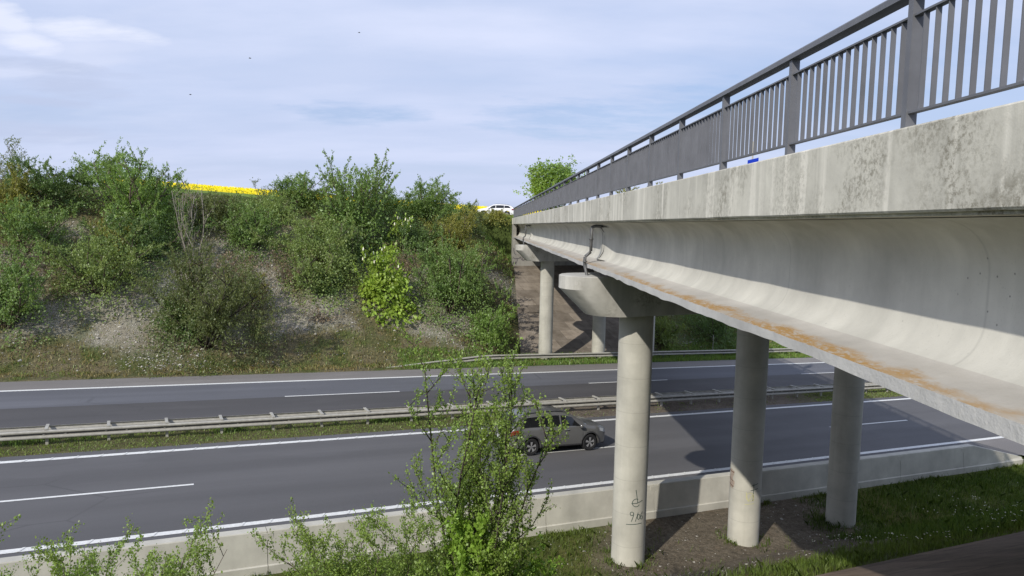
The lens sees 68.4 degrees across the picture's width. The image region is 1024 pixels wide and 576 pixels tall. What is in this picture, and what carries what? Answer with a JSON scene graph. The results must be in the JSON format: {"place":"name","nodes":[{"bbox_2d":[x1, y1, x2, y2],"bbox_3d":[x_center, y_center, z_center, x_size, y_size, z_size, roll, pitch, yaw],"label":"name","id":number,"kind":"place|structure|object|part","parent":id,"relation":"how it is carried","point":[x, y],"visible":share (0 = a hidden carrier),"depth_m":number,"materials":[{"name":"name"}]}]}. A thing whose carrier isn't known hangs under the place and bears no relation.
{"place":"outdoors","nodes":[
{"label":"outdoors","id":0,"kind":"place"},
{"bbox_2d":[0,357,869,427],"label":"road","id":1,"kind":"structure","parent":0,"point":[54,407],"depth_m":39.43,"materials":[{"name":"grey asphalt"}]},
{"bbox_2d":[478,204,513,216],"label":"car","id":2,"kind":"object","parent":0,"point":[506,208],"visible":0.57,"depth_m":88.69,"materials":[{"name":"white paint"}]},
{"bbox_2d":[0,396,1019,557],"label":"road","id":3,"kind":"structure","parent":0,"point":[241,484],"depth_m":27.16,"materials":[{"name":"grey asphalt"}]},
{"bbox_2d":[0,362,1003,553],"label":"road markings","id":4,"kind":"object","parent":3,"relation":"on","point":[306,517],"visible":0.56,"depth_m":29.00,"materials":[{"name":"paint"}]},
{"bbox_2d":[494,405,604,455],"bbox_3d":[1.648,5.878,31.826,4.755,1.699,2.202,1,5,-27],"label":"car","id":5,"kind":"object","parent":3,"relation":"on","point":[586,433],"visible":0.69,"depth_m":31.13,"materials":[{"name":"grey paint"}]},
{"bbox_3d":[-0.128,5.323,30.878,0.290,0.367,1.370,1,5,-27],"label":"rear window","id":6,"kind":"part","parent":5,"relation":"part of","materials":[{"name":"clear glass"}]},
{"bbox_3d":[0.737,5.444,30.458,0.810,0.389,0.211,1,5,-27],"label":"side window","id":7,"kind":"part","parent":5,"relation":"part of","materials":[{"name":"black glass"}]},
{"bbox_3d":[1.563,5.460,30.864,0.910,0.412,0.197,1,5,-27],"label":"side window","id":8,"kind":"part","parent":5,"relation":"part of","materials":[{"name":"black glass"}]},
{"bbox_3d":[1.605,6.045,30.764,1.000,0.662,0.079,1,5,-27],"label":"door","id":9,"kind":"part","parent":5,"relation":"part of","materials":[{"name":"grey paint"}]},
{"bbox_3d":[2.470,5.518,31.316,0.980,0.459,0.212,1,5,-27],"label":"side window","id":10,"kind":"part","parent":5,"relation":"part of","materials":[{"name":"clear glass"}]},
{"bbox_3d":[2.504,6.081,31.216,0.980,0.652,0.079,1,5,-27],"label":"door","id":11,"kind":"part","parent":5,"relation":"part of","materials":[{"name":"grey paint"}]},
{"bbox_2d":[0,181,1023,575],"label":"ground","id":12,"kind":"structure","parent":0,"point":[708,545],"depth_m":42.67,"materials":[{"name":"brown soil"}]},
{"bbox_2d":[0,135,27,185],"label":"sapling","id":13,"kind":"object","parent":12,"relation":"on","point":[3,156],"visible":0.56,"depth_m":51.70,"materials":[{"name":"green plant"}]},
{"bbox_2d":[0,163,43,234],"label":"shrub","id":14,"kind":"object","parent":12,"relation":"on","point":[14,189],"visible":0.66,"depth_m":48.80,"materials":[{"name":"green plant"}]},
{"bbox_2d":[0,235,60,354],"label":"shrub","id":15,"kind":"object","parent":12,"relation":"on","point":[15,293],"visible":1,"depth_m":41.23,"materials":[{"name":"green plant"}]},
{"bbox_2d":[0,193,81,278],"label":"shrub","id":16,"kind":"object","parent":12,"relation":"on","point":[20,222],"visible":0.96,"depth_m":46.28,"materials":[{"name":"green plant"}]},
{"bbox_2d":[0,235,81,300],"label":"bramble","id":17,"kind":"object","parent":12,"relation":"on","point":[33,274],"visible":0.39,"depth_m":45.03,"materials":[{"name":"green plant"}]},
{"bbox_2d":[0,152,94,215],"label":"shrub","id":18,"kind":"object","parent":12,"relation":"on","point":[46,185],"visible":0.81,"depth_m":50.24,"materials":[{"name":"green plant"}]},
{"bbox_2d":[53,154,141,213],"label":"shrub","id":19,"kind":"object","parent":12,"relation":"on","point":[106,168],"visible":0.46,"depth_m":52.08,"materials":[{"name":"green plant"}]},
{"bbox_2d":[29,221,166,325],"bbox_3d":[-24.665,-0.993,45.309,6.964,6.179,6.249,1,5,0],"label":"shrub","id":20,"kind":"object","parent":12,"relation":"on","point":[98,269],"visible":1,"depth_m":44.42,"materials":[{"name":"green plant"}]},
{"bbox_2d":[0,497,226,575],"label":"shrub","id":21,"kind":"object","parent":12,"relation":"on","point":[164,568],"visible":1,"depth_m":8.64,"materials":[{"name":"green plant"}]},
{"bbox_2d":[90,218,145,276],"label":"shrub","id":22,"kind":"object","parent":12,"relation":"on","point":[106,235],"visible":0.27,"depth_m":47.75,"materials":[{"name":"green plant"}]},
{"bbox_2d":[74,136,198,255],"bbox_3d":[-25.183,-6.041,51.726,7.290,8.542,7.947,1,5,0],"label":"tree","id":23,"kind":"object","parent":12,"relation":"on","point":[147,194],"visible":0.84,"depth_m":50.38,"materials":[{"name":"green plant"}]},
{"bbox_2d":[77,202,201,281],"bbox_3d":[-24.525,-2.903,49.389,7.291,5.311,7.143,1,5,0],"label":"shrub","id":24,"kind":"object","parent":12,"relation":"on","point":[143,242],"visible":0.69,"depth_m":48.71,"materials":[{"name":"green plant"}]},
{"bbox_2d":[147,285,204,356],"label":"shrub","id":25,"kind":"object","parent":12,"relation":"on","point":[181,332],"visible":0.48,"depth_m":44.16,"materials":[{"name":"green plant"}]},
{"bbox_2d":[168,180,217,266],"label":"bare shrub","id":26,"kind":"object","parent":12,"relation":"on","point":[185,230],"visible":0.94,"depth_m":49.44,"materials":[{"name":"brown plant"}]},
{"bbox_2d":[120,233,293,378],"bbox_3d":[-17.831,1.263,44.258,9.632,9.090,9.623,-1,6,-22],"label":"shrub","id":27,"kind":"object","parent":12,"relation":"on","point":[229,302],"visible":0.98,"depth_m":43.36,"materials":[{"name":"green plant"}]},
{"bbox_2d":[1,416,418,445],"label":"grass","id":28,"kind":"structure","parent":12,"relation":"on","point":[16,442],"depth_m":30.93,"materials":[{"name":"green plant"}]},
{"bbox_2d":[169,189,270,243],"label":"shrub","id":29,"kind":"object","parent":12,"relation":"on","point":[219,211],"visible":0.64,"depth_m":53.96,"materials":[{"name":"green plant"}]},
{"bbox_2d":[179,249,277,311],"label":"bramble","id":30,"kind":"object","parent":12,"relation":"on","point":[231,263],"visible":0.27,"depth_m":49.86,"materials":[{"name":"green plant"}]},
{"bbox_2d":[220,272,270,314],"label":"shrub","id":31,"kind":"object","parent":12,"relation":"on","point":[266,289],"visible":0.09,"depth_m":49.01,"materials":[{"name":"green plant"}]},
{"bbox_2d":[204,195,290,270],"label":"shrub","id":32,"kind":"object","parent":12,"relation":"on","point":[251,216],"visible":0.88,"depth_m":52.73,"materials":[{"name":"green plant"}]},
{"bbox_2d":[221,189,302,231],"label":"shrub","id":33,"kind":"object","parent":12,"relation":"on","point":[266,203],"visible":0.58,"depth_m":56.63,"materials":[{"name":"green plant"}]},
{"bbox_2d":[249,177,278,200],"bbox_3d":[-19.804,-7.761,60.684,2.482,2.285,1.127,-2,6,-29],"label":"sapling","id":34,"kind":"object","parent":12,"relation":"on","point":[258,190],"visible":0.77,"depth_m":60.53,"materials":[{"name":"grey plant"}]},
{"bbox_2d":[265,244,311,290],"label":"bramble","id":35,"kind":"object","parent":12,"relation":"on","point":[283,263],"visible":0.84,"depth_m":51.31,"materials":[{"name":"green plant"}]},
{"bbox_2d":[265,170,328,217],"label":"shrub","id":36,"kind":"object","parent":12,"relation":"on","point":[302,184],"visible":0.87,"depth_m":59.11,"materials":[{"name":"green plant"}]},
{"bbox_2d":[240,206,368,292],"bbox_3d":[-14.375,-2.891,54.929,8.050,6.188,9.034,1,5,0],"label":"shrub","id":37,"kind":"object","parent":12,"relation":"on","point":[305,230],"visible":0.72,"depth_m":53.58,"materials":[{"name":"green plant"}]},
{"bbox_2d":[289,181,333,214],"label":"shrub","id":38,"kind":"object","parent":12,"relation":"on","point":[319,194],"visible":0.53,"depth_m":60.40,"materials":[{"name":"green plant"}]},
{"bbox_2d":[270,231,368,317],"bbox_3d":[-12.893,-1.118,52.083,7.129,5.700,6.984,-1,6,-22],"label":"shrub","id":39,"kind":"object","parent":12,"relation":"on","point":[334,258],"visible":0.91,"depth_m":51.34,"materials":[{"name":"green plant"}]},
{"bbox_2d":[304,304,339,322],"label":"bramble","id":40,"kind":"object","parent":12,"relation":"on","point":[318,315],"visible":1,"depth_m":49.21,"materials":[{"name":"green plant"}]},
{"bbox_2d":[104,182,540,216],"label":"rapeseed crop","id":41,"kind":"object","parent":12,"relation":"on","point":[248,192],"visible":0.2,"depth_m":94.87,"materials":[{"name":"yellow plant"}]},
{"bbox_2d":[303,270,343,306],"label":"shrub","id":42,"kind":"object","parent":12,"relation":"on","point":[320,289],"visible":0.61,"depth_m":51.38,"materials":[{"name":"green plant"}]},
{"bbox_2d":[324,224,368,278],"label":"shrub","id":43,"kind":"object","parent":12,"relation":"on","point":[357,248],"visible":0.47,"depth_m":55.08,"materials":[{"name":"green plant"}]},
{"bbox_2d":[247,483,449,575],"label":"shrub","id":44,"kind":"object","parent":12,"relation":"on","point":[329,566],"visible":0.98,"depth_m":9.88,"materials":[{"name":"green plant"}]},
{"bbox_2d":[311,147,400,261],"bbox_3d":[-12.138,-6.317,58.608,7.092,9.570,7.111,1,5,0],"label":"bush","id":45,"kind":"object","parent":12,"relation":"on","point":[342,202],"visible":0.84,"depth_m":57.36,"materials":[{"name":"green plant"}]},
{"bbox_2d":[350,241,423,332],"bbox_3d":[-8.695,-0.228,52.837,5.061,6.115,5.170,3,6,19],"label":"shrub","id":46,"kind":"object","parent":12,"relation":"on","point":[376,283],"visible":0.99,"depth_m":52.19,"materials":[{"name":"green plant"}]},
{"bbox_2d":[351,188,425,222],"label":"shrub","id":47,"kind":"object","parent":12,"relation":"on","point":[393,204],"visible":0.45,"depth_m":62.39,"materials":[{"name":"green plant"}]},
{"bbox_2d":[387,212,413,258],"bbox_3d":[-8.678,-3.958,58.779,2.076,3.955,2.095,0,5,-9],"label":"chestnut tree","id":48,"kind":"object","parent":12,"relation":"on","point":[396,222],"visible":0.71,"depth_m":58.60,"materials":[{"name":"green plant"}]},
{"bbox_2d":[383,240,418,273],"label":"bramble","id":49,"kind":"object","parent":12,"relation":"on","point":[408,266],"visible":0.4,"depth_m":56.49,"materials":[{"name":"green plant"}]},
{"bbox_2d":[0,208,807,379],"bbox_3d":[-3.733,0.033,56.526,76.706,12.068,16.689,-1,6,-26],"label":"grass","id":50,"kind":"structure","parent":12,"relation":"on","point":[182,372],"depth_m":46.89,"materials":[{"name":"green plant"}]},
{"bbox_2d":[375,212,443,267],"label":"shrub","id":51,"kind":"object","parent":12,"relation":"on","point":[423,237],"visible":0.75,"depth_m":59.05,"materials":[{"name":"green plant"}]},
{"bbox_2d":[393,173,474,236],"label":"shrub","id":52,"kind":"object","parent":12,"relation":"on","point":[431,205],"visible":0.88,"depth_m":62.66,"materials":[{"name":"green plant"}]},
{"bbox_2d":[0,382,887,444],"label":"guardrail","id":53,"kind":"object","parent":12,"relation":"on","point":[107,428],"visible":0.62,"depth_m":32.53,"materials":[{"name":"metal"}]},
{"bbox_2d":[0,205,889,575],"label":"rubble","id":54,"kind":"object","parent":12,"relation":"on","point":[20,319],"visible":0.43,"depth_m":46.53,"materials":[{"name":"stone"}]},
{"bbox_2d":[0,388,902,456],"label":"grass","id":55,"kind":"structure","parent":12,"relation":"on","point":[827,398],"depth_m":30.99,"materials":[{"name":"green plant"}]},
{"bbox_2d":[417,203,486,271],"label":"shrub","id":56,"kind":"object","parent":12,"relation":"on","point":[466,222],"visible":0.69,"depth_m":60.48,"materials":[{"name":"green plant"}]},
{"bbox_2d":[429,198,476,223],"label":"shrub","id":57,"kind":"object","parent":12,"relation":"on","point":[467,205],"visible":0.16,"depth_m":66.90,"materials":[{"name":"green plant"}]},
{"bbox_2d":[399,206,514,277],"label":"grass","id":58,"kind":"structure","parent":12,"relation":"on","point":[500,250],"depth_m":67.25,"materials":[{"name":"green plant"}]},
{"bbox_2d":[402,222,514,343],"bbox_3d":[-4.019,-0.561,54.699,8.442,8.310,7.417,1,5,0],"label":"shrub","id":59,"kind":"object","parent":12,"relation":"on","point":[446,286],"visible":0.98,"depth_m":53.45,"materials":[{"name":"green plant"}]},
{"bbox_2d":[451,239,492,311],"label":"shrub","id":60,"kind":"object","parent":12,"relation":"on","point":[475,258],"visible":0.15,"depth_m":56.75,"materials":[{"name":"green plant"}]},
{"bbox_2d":[464,199,488,237],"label":"shrub","id":61,"kind":"object","parent":12,"relation":"on","point":[479,217],"visible":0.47,"depth_m":67.19,"materials":[{"name":"green plant"}]},
{"bbox_2d":[388,321,568,575],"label":"tall shrub","id":62,"kind":"object","parent":12,"relation":"on","point":[481,483],"visible":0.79,"depth_m":9.94,"materials":[{"name":"green plant"}]},
{"bbox_2d":[436,494,520,575],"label":"sapling","id":63,"kind":"object","parent":12,"relation":"on","point":[474,545],"visible":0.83,"depth_m":9.65,"materials":[{"name":"green plant"}]},
{"bbox_2d":[472,337,502,359],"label":"bramble","id":64,"kind":"object","parent":12,"relation":"on","point":[487,349],"visible":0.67,"depth_m":51.80,"materials":[{"name":"green plant"}]},
{"bbox_2d":[459,297,519,360],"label":"shrub","id":65,"kind":"object","parent":12,"relation":"on","point":[491,330],"visible":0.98,"depth_m":52.03,"materials":[{"name":"green plant"}]},
{"bbox_2d":[475,208,512,226],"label":"weed clump","id":66,"kind":"object","parent":12,"relation":"on","point":[496,215],"visible":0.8,"depth_m":71.25,"materials":[{"name":"green plant"}]},
{"bbox_2d":[0,444,1023,575],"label":"concrete barrier","id":67,"kind":"object","parent":12,"relation":"on","point":[575,509],"visible":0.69,"depth_m":24.14,"materials":[{"name":"grey concrete"}]},
{"bbox_2d":[500,520,566,575],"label":"sapling","id":68,"kind":"object","parent":12,"relation":"on","point":[533,568],"visible":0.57,"depth_m":10.57,"materials":[{"name":"green plant"}]},
{"bbox_2d":[512,154,589,209],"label":"tree","id":69,"kind":"object","parent":12,"relation":"on","point":[543,179],"visible":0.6,"depth_m":124.56,"materials":[{"name":"green plant"}]},
{"bbox_2d":[393,348,797,366],"bbox_3d":[28.435,5.465,65.608,82.802,3.474,0.622,-1,6,-27],"label":"guardrail","id":70,"kind":"object","parent":12,"relation":"on","point":[573,355],"visible":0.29,"depth_m":53.95,"materials":[{"name":"metal"}]},
{"bbox_2d":[393,340,811,369],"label":"grass","id":71,"kind":"structure","parent":12,"relation":"on","point":[693,357],"depth_m":53.01,"materials":[{"name":"green plant"}]},
{"bbox_2d":[245,462,1023,575],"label":"grass","id":72,"kind":"structure","parent":12,"relation":"on","point":[911,540],"depth_m":19.72,"materials":[{"name":"green plant"}]},
{"bbox_2d":[615,182,662,193],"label":"shrub","id":73,"kind":"object","parent":12,"relation":"on","point":[634,188],"visible":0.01,"depth_m":83.61,"materials":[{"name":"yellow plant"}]},
{"bbox_2d":[654,316,688,350],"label":"shrub","id":74,"kind":"object","parent":12,"relation":"on","point":[663,336],"visible":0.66,"depth_m":59.70,"materials":[{"name":"green plant"}]},
{"bbox_2d":[685,314,736,353],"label":"shrub","id":75,"kind":"object","parent":12,"relation":"on","point":[714,328],"visible":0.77,"depth_m":61.35,"materials":[{"name":"green plant"}]},
{"bbox_2d":[511,0,1023,566],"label":"motorway overpass","id":76,"kind":"object","parent":12,"relation":"on","point":[891,260],"visible":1,"depth_m":7.07,"materials":[{"name":"concrete"}]},
{"bbox_2d":[747,141,758,163],"bbox_3d":[12.445,-5.588,39.138,0.658,4.000,0.111,-1,6,-20],"label":"road sign","id":77,"kind":"object","parent":76,"relation":"on","point":[752,160],"visible":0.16,"depth_m":38.99,"materials":[{"name":"metal"}]},
{"bbox_2d":[798,464,1023,541],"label":"grass","id":78,"kind":"structure","parent":12,"relation":"on","point":[843,535],"depth_m":27.14,"materials":[{"name":"green plant"}]},
{"bbox_2d":[814,495,1020,541],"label":"daisies","id":79,"kind":"object","parent":12,"relation":"on","point":[930,535],"visible":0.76,"depth_m":21.92,"materials":[{"name":"white plant"}]},
{"bbox_2d":[0,0,1023,207],"label":"sky","id":80,"kind":"structure","parent":0,"point":[470,92],"materials":[{"name":"blue"}]},
{"bbox_2d":[514,265,657,353],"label":"pavement","id":81,"kind":"structure","parent":0,"point":[572,326],"depth_m":61.19,"materials":[{"name":"grey concrete"}]},
{"bbox_2d":[816,531,1023,575],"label":"pavement","id":82,"kind":"structure","parent":0,"point":[1003,555],"depth_m":12.47,"materials":[{"name":"grey asphalt"}]},
{"bbox_2d":[974,438,1023,455],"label":"pavement","id":83,"kind":"structure","parent":0,"point":[1008,445],"depth_m":37.08,"materials":[{"name":"concrete"}]}
]}

